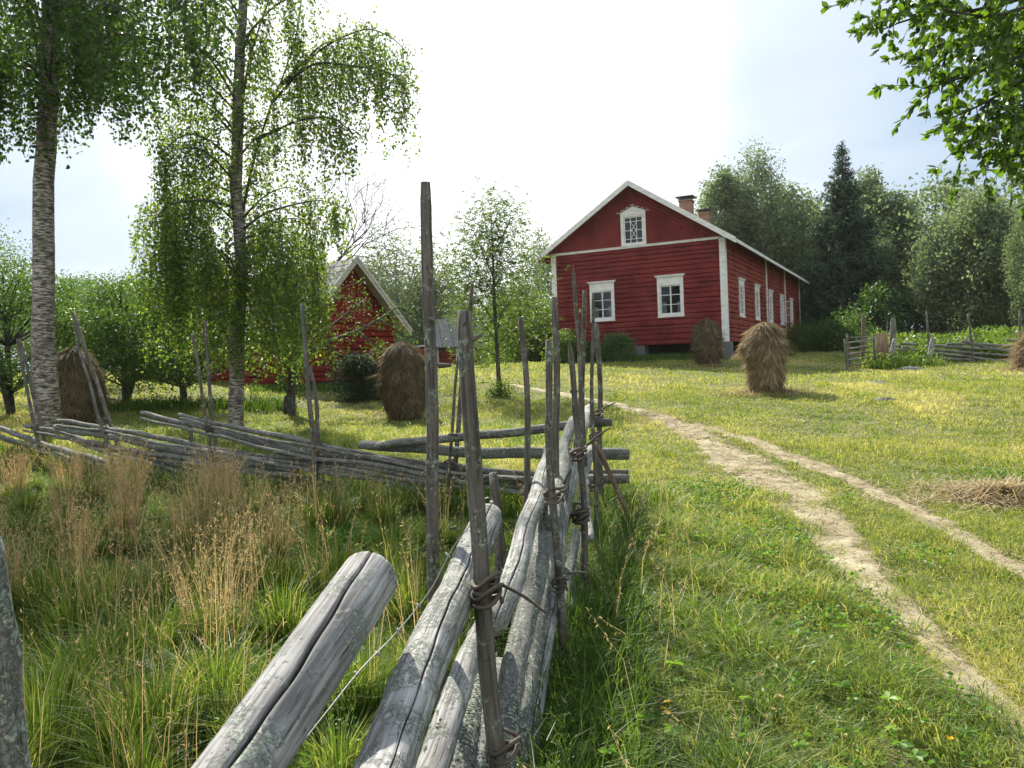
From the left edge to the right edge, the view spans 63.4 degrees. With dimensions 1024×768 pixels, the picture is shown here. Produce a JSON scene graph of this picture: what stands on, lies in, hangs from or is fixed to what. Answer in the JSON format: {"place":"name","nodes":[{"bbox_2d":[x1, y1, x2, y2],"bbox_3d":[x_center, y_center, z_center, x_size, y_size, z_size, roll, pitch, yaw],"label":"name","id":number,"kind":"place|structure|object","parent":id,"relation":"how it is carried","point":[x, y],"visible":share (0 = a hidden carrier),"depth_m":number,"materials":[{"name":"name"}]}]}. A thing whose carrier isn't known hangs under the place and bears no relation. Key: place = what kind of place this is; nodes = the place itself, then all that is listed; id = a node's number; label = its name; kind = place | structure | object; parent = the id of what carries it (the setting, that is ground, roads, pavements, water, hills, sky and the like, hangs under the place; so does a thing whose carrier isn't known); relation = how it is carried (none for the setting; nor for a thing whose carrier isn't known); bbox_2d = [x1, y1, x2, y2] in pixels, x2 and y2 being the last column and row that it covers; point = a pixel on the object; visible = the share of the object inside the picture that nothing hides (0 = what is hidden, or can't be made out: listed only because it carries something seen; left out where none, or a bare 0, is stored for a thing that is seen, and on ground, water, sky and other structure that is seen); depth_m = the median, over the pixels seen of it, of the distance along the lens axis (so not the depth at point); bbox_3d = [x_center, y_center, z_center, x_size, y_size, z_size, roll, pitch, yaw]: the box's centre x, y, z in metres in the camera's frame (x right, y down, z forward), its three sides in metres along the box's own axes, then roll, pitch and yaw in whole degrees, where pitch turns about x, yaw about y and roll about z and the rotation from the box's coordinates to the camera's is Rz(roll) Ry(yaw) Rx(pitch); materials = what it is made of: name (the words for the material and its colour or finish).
{"place":"outdoors","nodes":[
{"label":"outdoors","id":0,"kind":"place"},
{"bbox_2d":[0,343,1023,767],"bbox_3d":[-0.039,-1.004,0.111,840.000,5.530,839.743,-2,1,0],"label":"ground","id":1,"kind":"structure","parent":0,"point":[816,477],"depth_m":15.22,"materials":[{"name":"green plant"}]},
{"bbox_2d":[0,535,31,767],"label":"fence post","id":2,"kind":"object","parent":1,"relation":"on","point":[14,750],"visible":1,"depth_m":1.27,"materials":[{"name":"grey wood"}]},
{"bbox_2d":[0,218,71,377],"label":"apple tree","id":3,"kind":"object","parent":1,"relation":"on","point":[4,248],"visible":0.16,"depth_m":26.62,"materials":[{"name":"green plant"}]},
{"bbox_2d":[0,241,97,414],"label":"apple tree","id":4,"kind":"object","parent":1,"relation":"on","point":[9,387],"visible":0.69,"depth_m":22.39,"materials":[{"name":"green plant"}]},
{"bbox_2d":[26,346,119,426],"bbox_3d":[-10.654,0.077,20.164,1.965,2.017,1.894,-2,1,0],"label":"haystack","id":5,"kind":"object","parent":1,"relation":"on","point":[75,398],"visible":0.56,"depth_m":19.78,"materials":[{"name":"brown plant"}]},
{"bbox_2d":[23,268,153,371],"bbox_3d":[-16.360,-2.221,32.733,5.731,4.876,5.314,-2,1,0],"label":"apple tree","id":6,"kind":"object","parent":1,"relation":"on","point":[85,281],"visible":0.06,"depth_m":32.41,"materials":[{"name":"green plant"}]},
{"bbox_2d":[30,273,203,400],"bbox_3d":[-11.966,-1.377,25.409,4.851,4.114,4.958,-2,1,0],"label":"apple tree","id":7,"kind":"object","parent":1,"relation":"on","point":[100,292],"visible":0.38,"depth_m":24.64,"materials":[{"name":"green plant"}]},
{"bbox_2d":[0,0,250,437],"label":"birch tree","id":8,"kind":"object","parent":1,"relation":"on","point":[89,45],"visible":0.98,"depth_m":17.12,"materials":[{"name":"green plant"}]},
{"bbox_2d":[79,272,266,401],"bbox_3d":[-9.915,-1.426,25.053,5.055,4.316,5.334,-2,1,0],"label":"apple tree","id":9,"kind":"object","parent":1,"relation":"on","point":[175,379],"visible":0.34,"depth_m":23.70,"materials":[{"name":"green plant"}]},
{"bbox_2d":[127,255,411,385],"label":"barn","id":10,"kind":"structure","parent":1,"relation":"on","point":[357,267],"depth_m":30.54,"materials":[{"name":"red paint"}]},
{"bbox_2d":[126,0,423,425],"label":"birch tree","id":11,"kind":"object","parent":1,"relation":"on","point":[179,261],"visible":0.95,"depth_m":19.37,"materials":[{"name":"green plant"}]},
{"bbox_2d":[275,343,300,415],"bbox_3d":[-6.097,-0.138,22.433,0.552,2.222,1.124,-3,1,-39],"label":"apple tree","id":12,"kind":"object","parent":1,"relation":"on","point":[290,390],"visible":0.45,"depth_m":22.43,"materials":[{"name":"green plant"}]},
{"bbox_2d":[191,551,396,767],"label":"cracked log","id":13,"kind":"object","parent":1,"relation":"on","point":[273,717],"visible":1,"depth_m":1.79,"materials":[{"name":"grey wood"}]},
{"bbox_2d":[0,468,598,767],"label":"tussock grass","id":14,"kind":"structure","parent":1,"relation":"on","point":[361,693],"depth_m":4.63,"materials":[{"name":"green plant"}]},
{"bbox_2d":[0,285,629,509],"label":"roundpole fence","id":15,"kind":"object","parent":1,"relation":"on","point":[283,458],"visible":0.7,"depth_m":10.37,"materials":[{"name":"grey wood"}]},
{"bbox_2d":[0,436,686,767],"bbox_3d":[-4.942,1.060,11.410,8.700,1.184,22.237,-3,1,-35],"label":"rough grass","id":16,"kind":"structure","parent":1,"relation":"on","point":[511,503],"depth_m":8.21,"materials":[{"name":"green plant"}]},
{"bbox_2d":[282,272,422,413],"bbox_3d":[-3.891,-1.388,24.613,2.662,4.220,5.669,-2,1,32],"label":"apple tree","id":17,"kind":"object","parent":1,"relation":"on","point":[340,336],"visible":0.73,"depth_m":24.37,"materials":[{"name":"green plant"}]},
{"bbox_2d":[326,349,381,402],"bbox_3d":[-4.600,-0.242,25.515,2.262,1.719,2.223,-2,1,0],"label":"juniper bush","id":18,"kind":"object","parent":1,"relation":"on","point":[362,371],"visible":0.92,"depth_m":25.12,"materials":[{"name":"green plant"}]},
{"bbox_2d":[246,126,475,309],"bbox_3d":[-6.979,-5.655,33.748,7.412,10.943,9.484,-3,1,-44],"label":"bare tree","id":19,"kind":"object","parent":1,"relation":"on","point":[365,223],"visible":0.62,"depth_m":32.88,"materials":[{"name":"brown plant"}]},
{"bbox_2d":[347,237,420,342],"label":"birch tree","id":20,"kind":"object","parent":1,"relation":"on","point":[381,273],"visible":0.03,"depth_m":73.23,"materials":[{"name":"green plant"}]},
{"bbox_2d":[364,341,425,420],"bbox_3d":[-2.840,-0.085,21.911,1.926,2.108,1.810,-3,1,-44],"label":"haystack","id":21,"kind":"object","parent":1,"relation":"on","point":[401,382],"visible":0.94,"depth_m":21.36,"materials":[{"name":"brown plant"}]},
{"bbox_2d":[0,432,790,767],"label":"dry grass stalks","id":22,"kind":"object","parent":1,"relation":"on","point":[222,478],"visible":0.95,"depth_m":6.21,"materials":[{"name":"beige plant"}]},
{"bbox_2d":[350,208,449,345],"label":"birch tree","id":23,"kind":"object","parent":1,"relation":"on","point":[396,289],"visible":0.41,"depth_m":69.03,"materials":[{"name":"green plant"}]},
{"bbox_2d":[415,345,437,364],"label":"shed","id":24,"kind":"structure","parent":1,"relation":"on","point":[421,349],"depth_m":62.03,"materials":[{"name":"red paint"}]},
{"bbox_2d":[396,295,456,342],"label":"leafy tree","id":25,"kind":"object","parent":1,"relation":"on","point":[435,318],"visible":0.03,"depth_m":75.49,"materials":[{"name":"green plant"}]},
{"bbox_2d":[400,228,476,345],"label":"birch tree","id":26,"kind":"object","parent":1,"relation":"on","point":[441,290],"visible":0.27,"depth_m":70.52,"materials":[{"name":"green plant"}]},
{"bbox_2d":[105,351,795,418],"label":"shade grass","id":27,"kind":"structure","parent":1,"relation":"on","point":[269,404],"depth_m":23.90,"materials":[{"name":"green plant"}]},
{"bbox_2d":[420,283,491,338],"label":"leafy tree","id":28,"kind":"object","parent":1,"relation":"on","point":[466,301],"visible":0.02,"depth_m":79.97,"materials":[{"name":"green plant"}]},
{"bbox_2d":[304,181,614,767],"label":"roundpole fence","id":29,"kind":"object","parent":1,"relation":"on","point":[478,692],"visible":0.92,"depth_m":3.13,"materials":[{"name":"grey wood"}]},
{"bbox_2d":[423,318,500,364],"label":"cottage","id":30,"kind":"structure","parent":1,"relation":"on","point":[443,355],"depth_m":64.54,"materials":[{"name":"red paint"}]},
{"bbox_2d":[476,321,519,361],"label":"bush","id":31,"kind":"object","parent":1,"relation":"on","point":[493,346],"visible":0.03,"depth_m":59.26,"materials":[{"name":"green plant"}]},
{"bbox_2d":[484,377,518,398],"bbox_3d":[-0.324,0.127,24.789,1.056,0.721,1.086,-2,1,0],"label":"bush","id":32,"kind":"object","parent":1,"relation":"on","point":[503,391],"visible":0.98,"depth_m":24.66,"materials":[{"name":"green plant"}]},
{"bbox_2d":[462,268,550,363],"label":"leafy tree","id":33,"kind":"object","parent":1,"relation":"on","point":[485,357],"visible":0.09,"depth_m":57.65,"materials":[{"name":"green plant"}]},
{"bbox_2d":[433,174,581,393],"bbox_3d":[-0.539,-2.960,25.377,4.338,6.848,3.736,-3,1,-31],"label":"rowan tree","id":34,"kind":"object","parent":1,"relation":"on","point":[491,249],"visible":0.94,"depth_m":24.95,"materials":[{"name":"green plant"}]},
{"bbox_2d":[0,164,1023,372],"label":"forest","id":35,"kind":"object","parent":1,"relation":"on","point":[791,230],"visible":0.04,"depth_m":62.79,"materials":[{"name":"green plant"}]},
{"bbox_2d":[472,290,552,363],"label":"bush","id":36,"kind":"object","parent":1,"relation":"on","point":[526,331],"visible":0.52,"depth_m":44.96,"materials":[{"name":"green plant"}]},
{"bbox_2d":[3,466,1023,767],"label":"weed leaves","id":37,"kind":"object","parent":1,"relation":"on","point":[903,744],"visible":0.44,"depth_m":4.77,"materials":[{"name":"green plant"}]},
{"bbox_2d":[485,221,565,317],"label":"birch tree","id":38,"kind":"object","parent":1,"relation":"on","point":[544,268],"visible":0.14,"depth_m":73.80,"materials":[{"name":"green plant"}]},
{"bbox_2d":[514,309,576,361],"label":"bush","id":39,"kind":"object","parent":1,"relation":"on","point":[530,356],"visible":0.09,"depth_m":45.92,"materials":[{"name":"green plant"}]},
{"bbox_2d":[540,328,586,363],"bbox_3d":[2.401,-1.771,38.476,2.246,1.763,2.153,-2,1,0],"label":"bush","id":40,"kind":"object","parent":1,"relation":"on","point":[564,341],"visible":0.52,"depth_m":38.00,"materials":[{"name":"green plant"}]},
{"bbox_2d":[585,339,613,362],"bbox_3d":[3.762,-1.465,37.629,1.644,1.163,1.788,-2,1,0],"label":"bush","id":41,"kind":"object","parent":1,"relation":"on","point":[588,353],"visible":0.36,"depth_m":37.18,"materials":[{"name":"green plant"}]},
{"bbox_2d":[595,331,637,362],"bbox_3d":[4.647,-1.624,36.929,2.010,1.520,1.977,-2,1,0],"label":"bush","id":42,"kind":"object","parent":1,"relation":"on","point":[620,347],"visible":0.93,"depth_m":36.63,"materials":[{"name":"green plant"}]},
{"bbox_2d":[596,444,637,530],"bbox_3d":[1.005,1.028,7.759,0.051,0.887,0.861,-3,1,-22],"label":"leaning stick","id":43,"kind":"object","parent":1,"relation":"on","point":[607,468],"visible":0.61,"depth_m":7.86,"materials":[{"name":"grey wood"}]},
{"bbox_2d":[661,706,665,741],"bbox_3d":[0.635,1.437,3.457,0.023,0.181,0.032,-2,1,17],"label":"yellow flower","id":44,"kind":"object","parent":1,"relation":"on","point":[663,718],"visible":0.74,"depth_m":3.46,"materials":[{"name":"green plant"}]},
{"bbox_2d":[664,710,669,746],"bbox_3d":[0.645,1.435,3.407,0.028,0.182,0.033,-3,1,-29],"label":"yellow flower","id":45,"kind":"object","parent":1,"relation":"on","point":[667,713],"visible":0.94,"depth_m":3.40,"materials":[{"name":"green plant"}]},
{"bbox_2d":[536,180,808,360],"bbox_3d":[10.880,-5.686,48.583,9.515,9.902,24.290,-2,1,27],"label":"farmhouse","id":46,"kind":"object","parent":1,"relation":"on","point":[654,273],"visible":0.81,"depth_m":38.42,"materials":[{"name":"red paint"}]},
{"bbox_2d":[587,280,615,321],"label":"window","id":47,"kind":"structure","parent":46,"relation":"in","point":[598,286],"depth_m":39.02,"materials":[{"name":"white paint"}]},
{"bbox_2d":[620,212,646,246],"bbox_3d":[5.605,-7.100,38.225,1.240,1.550,0.135,-2,1,27],"label":"window","id":48,"kind":"structure","parent":46,"relation":"in","point":[640,214],"depth_m":38.24,"materials":[{"name":"white paint"}]},
{"bbox_2d":[654,273,684,317],"bbox_3d":[7.266,-3.998,37.697,1.410,1.920,0.548,-2,1,27],"label":"window","id":49,"kind":"structure","parent":46,"relation":"in","point":[670,280],"depth_m":37.55,"materials":[{"name":"white paint"}]},
{"bbox_2d":[737,277,745,317],"bbox_3d":[10.935,-4.099,39.425,0.165,1.860,1.440,-2,1,27],"label":"window","id":50,"kind":"structure","parent":46,"relation":"in","point":[741,295],"depth_m":39.58,"materials":[{"name":"white paint"}]},
{"bbox_2d":[754,283,760,320],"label":"window","id":51,"kind":"structure","parent":46,"relation":"in","point":[757,292],"depth_m":43.13,"materials":[{"name":"white paint"}]},
{"bbox_2d":[768,289,773,322],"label":"window","id":52,"kind":"structure","parent":46,"relation":"in","point":[770,291],"depth_m":46.85,"materials":[{"name":"white paint"}]},
{"bbox_2d":[780,294,784,325],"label":"window","id":53,"kind":"structure","parent":46,"relation":"in","point":[781,295],"depth_m":50.38,"materials":[{"name":"white paint"}]},
{"bbox_2d":[789,298,793,326],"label":"window","id":54,"kind":"structure","parent":46,"relation":"in","point":[791,299],"depth_m":53.80,"materials":[{"name":"white paint"}]},
{"bbox_2d":[686,317,726,364],"bbox_3d":[7.790,-1.687,33.063,1.729,1.958,1.831,-2,1,34],"label":"haystack","id":55,"kind":"object","parent":1,"relation":"on","point":[708,340],"visible":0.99,"depth_m":32.59,"materials":[{"name":"brown plant"}]},
{"bbox_2d":[693,161,761,252],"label":"birch tree","id":56,"kind":"object","parent":1,"relation":"on","point":[716,187],"visible":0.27,"depth_m":64.68,"materials":[{"name":"green plant"}]},
{"bbox_2d":[472,479,1023,767],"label":"verge grass","id":57,"kind":"structure","parent":1,"relation":"on","point":[608,696],"depth_m":4.06,"materials":[{"name":"green plant"}]},
{"bbox_2d":[715,137,807,293],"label":"birch tree","id":58,"kind":"object","parent":1,"relation":"on","point":[762,188],"visible":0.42,"depth_m":64.59,"materials":[{"name":"green plant"}]},
{"bbox_2d":[731,322,795,392],"bbox_3d":[6.598,-0.704,22.073,2.031,1.898,1.664,-2,1,22],"label":"haystack","id":59,"kind":"object","parent":1,"relation":"on","point":[763,347],"visible":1,"depth_m":21.62,"materials":[{"name":"plant"}]},
{"bbox_2d":[753,179,820,293],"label":"birch tree","id":60,"kind":"object","parent":1,"relation":"on","point":[789,185],"visible":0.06,"depth_m":69.00,"materials":[{"name":"green plant"}]},
{"bbox_2d":[579,360,1023,767],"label":"loose straw","id":61,"kind":"object","parent":1,"relation":"on","point":[994,489],"visible":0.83,"depth_m":8.94,"materials":[{"name":"beige plant"}]},
{"bbox_2d":[783,318,829,349],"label":"bush","id":62,"kind":"object","parent":1,"relation":"on","point":[791,340],"visible":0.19,"depth_m":49.68,"materials":[{"name":"green plant"}]},
{"bbox_2d":[788,205,828,257],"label":"birch tree","id":63,"kind":"object","parent":1,"relation":"on","point":[816,219],"visible":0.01,"depth_m":68.89,"materials":[{"name":"green plant"}]},
{"bbox_2d":[791,325,846,351],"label":"bush","id":64,"kind":"object","parent":1,"relation":"on","point":[816,343],"visible":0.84,"depth_m":46.49,"materials":[{"name":"green plant"}]},
{"bbox_2d":[813,298,888,351],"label":"bush","id":65,"kind":"object","parent":1,"relation":"on","point":[841,324],"visible":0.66,"depth_m":45.29,"materials":[{"name":"green plant"}]},
{"bbox_2d":[844,334,875,369],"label":"pole gate","id":66,"kind":"structure","parent":1,"relation":"on","point":[848,353],"depth_m":30.75,"materials":[{"name":"grey wood"}]},
{"bbox_2d":[792,139,931,340],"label":"spruce tree","id":67,"kind":"object","parent":1,"relation":"on","point":[846,265],"visible":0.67,"depth_m":56.85,"materials":[{"name":"green plant"}]},
{"bbox_2d":[860,312,864,359],"bbox_3d":[15.227,-2.011,35.992,0.286,2.229,0.224,-2,1,0],"label":"stake","id":68,"kind":"object","parent":1,"relation":"on","point":[863,331],"visible":0.66,"depth_m":35.91,"materials":[{"name":"brown wood"}]},
{"bbox_2d":[845,162,888,239],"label":"birch tree","id":69,"kind":"object","parent":1,"relation":"on","point":[870,181],"visible":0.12,"depth_m":69.14,"materials":[{"name":"green plant"}]},
{"bbox_2d":[867,381,886,383],"bbox_3d":[10.552,-0.030,24.001,0.856,0.140,0.626,-2,1,0],"label":"boulder","id":70,"kind":"object","parent":1,"relation":"on","point":[878,382],"visible":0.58,"depth_m":23.86,"materials":[{"name":"stone"}]},
{"bbox_2d":[843,280,918,335],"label":"bush","id":71,"kind":"object","parent":1,"relation":"on","point":[881,308],"visible":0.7,"depth_m":51.70,"materials":[{"name":"green plant"}]},
{"bbox_2d":[876,332,887,364],"bbox_3d":[13.984,-1.268,31.292,0.426,1.380,0.024,-2,1,0],"label":"wooden gate","id":72,"kind":"object","parent":1,"relation":"on","point":[882,343],"visible":0.64,"depth_m":31.28,"materials":[{"name":"brown wood"}]},
{"bbox_2d":[874,397,895,401],"bbox_3d":[8.712,0.379,19.344,0.612,0.151,0.444,-3,1,-24],"label":"boulder","id":73,"kind":"object","parent":1,"relation":"on","point":[885,398],"visible":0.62,"depth_m":19.25,"materials":[{"name":"stone"}]},
{"bbox_2d":[872,237,907,324],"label":"birch tree","id":74,"kind":"object","parent":1,"relation":"on","point":[896,276],"visible":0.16,"depth_m":62.20,"materials":[{"name":"green plant"}]},
{"bbox_2d":[889,318,893,351],"bbox_3d":[15.097,-1.678,32.983,0.236,2.068,0.203,-2,1,0],"label":"stake","id":75,"kind":"object","parent":1,"relation":"on","point":[891,331],"visible":0.57,"depth_m":32.92,"materials":[{"name":"grey wood"}]},
{"bbox_2d":[893,315,895,355],"bbox_3d":[15.332,-1.747,33.288,0.261,2.115,0.207,-2,1,0],"label":"stake","id":76,"kind":"object","parent":1,"relation":"on","point":[894,329],"visible":0.38,"depth_m":33.23,"materials":[{"name":"grey wood"}]},
{"bbox_2d":[873,185,923,326],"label":"birch tree","id":77,"kind":"object","parent":1,"relation":"on","point":[899,207],"visible":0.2,"depth_m":65.62,"materials":[{"name":"green plant"}]},
{"bbox_2d":[848,346,952,370],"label":"tall weeds","id":78,"kind":"object","parent":1,"relation":"on","point":[896,362],"visible":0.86,"depth_m":30.75,"materials":[{"name":"green plant"}]},
{"bbox_2d":[898,366,922,370],"bbox_3d":[14.369,-0.541,29.929,1.150,0.216,0.850,-2,1,0],"label":"boulder","id":79,"kind":"object","parent":1,"relation":"on","point":[916,368],"visible":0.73,"depth_m":29.73,"materials":[{"name":"stone"}]},
{"bbox_2d":[901,229,930,330],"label":"birch tree","id":80,"kind":"object","parent":1,"relation":"on","point":[911,279],"visible":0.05,"depth_m":63.85,"materials":[{"name":"green plant"}]},
{"bbox_2d":[820,0,1023,221],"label":"cherry tree","id":81,"kind":"object","parent":1,"relation":"on","point":[998,32],"visible":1,"depth_m":5.33,"materials":[{"name":"green plant"}]},
{"bbox_2d":[900,207,967,334],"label":"birch tree","id":82,"kind":"object","parent":1,"relation":"on","point":[910,282],"visible":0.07,"depth_m":56.01,"materials":[{"name":"green plant"}]},
{"bbox_2d":[862,325,1023,361],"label":"garden plants","id":83,"kind":"object","parent":1,"relation":"on","point":[1000,334],"visible":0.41,"depth_m":35.41,"materials":[{"name":"green plant"}]},
{"bbox_2d":[947,736,953,767],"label":"yellow flower","id":84,"kind":"object","parent":1,"relation":"on","point":[951,737],"visible":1,"depth_m":3.14,"materials":[{"name":"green plant"}]},
{"bbox_2d":[888,310,1021,361],"bbox_3d":[17.440,-1.797,32.216,6.504,2.307,1.668,-2,1,0],"label":"roundpole fence","id":85,"kind":"object","parent":1,"relation":"on","point":[971,343],"visible":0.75,"depth_m":32.95,"materials":[{"name":"grey wood"}]},
{"bbox_2d":[912,183,1023,334],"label":"birch tree","id":86,"kind":"object","parent":1,"relation":"on","point":[963,272],"visible":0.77,"depth_m":48.94,"materials":[{"name":"green plant"}]},
{"bbox_2d":[936,290,1022,334],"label":"bush","id":87,"kind":"object","parent":1,"relation":"on","point":[987,312],"visible":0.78,"depth_m":47.38,"materials":[{"name":"green plant"}]},
{"bbox_2d":[975,201,1023,329],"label":"birch tree","id":88,"kind":"object","parent":1,"relation":"on","point":[1012,206],"visible":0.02,"depth_m":51.26,"materials":[{"name":"green plant"}]},
{"bbox_2d":[997,331,1023,369],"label":"haystack","id":89,"kind":"object","parent":1,"relation":"on","point":[1018,359],"visible":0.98,"depth_m":28.11,"materials":[{"name":"plant"}]},
{"bbox_2d":[997,192,1023,326],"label":"birch tree","id":90,"kind":"object","parent":1,"relation":"on","point":[1012,276],"visible":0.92,"depth_m":44.32,"materials":[{"name":"green plant"}]},
{"bbox_2d":[0,0,1023,370],"label":"sky","id":91,"kind":"structure","parent":0,"point":[566,103],"materials":[{"name":"white"}]},
{"bbox_2d":[449,366,1023,767],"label":"path","id":92,"kind":"structure","parent":0,"point":[849,557],"depth_m":7.88,"materials":[{"name":"beige soil"}]}
]}

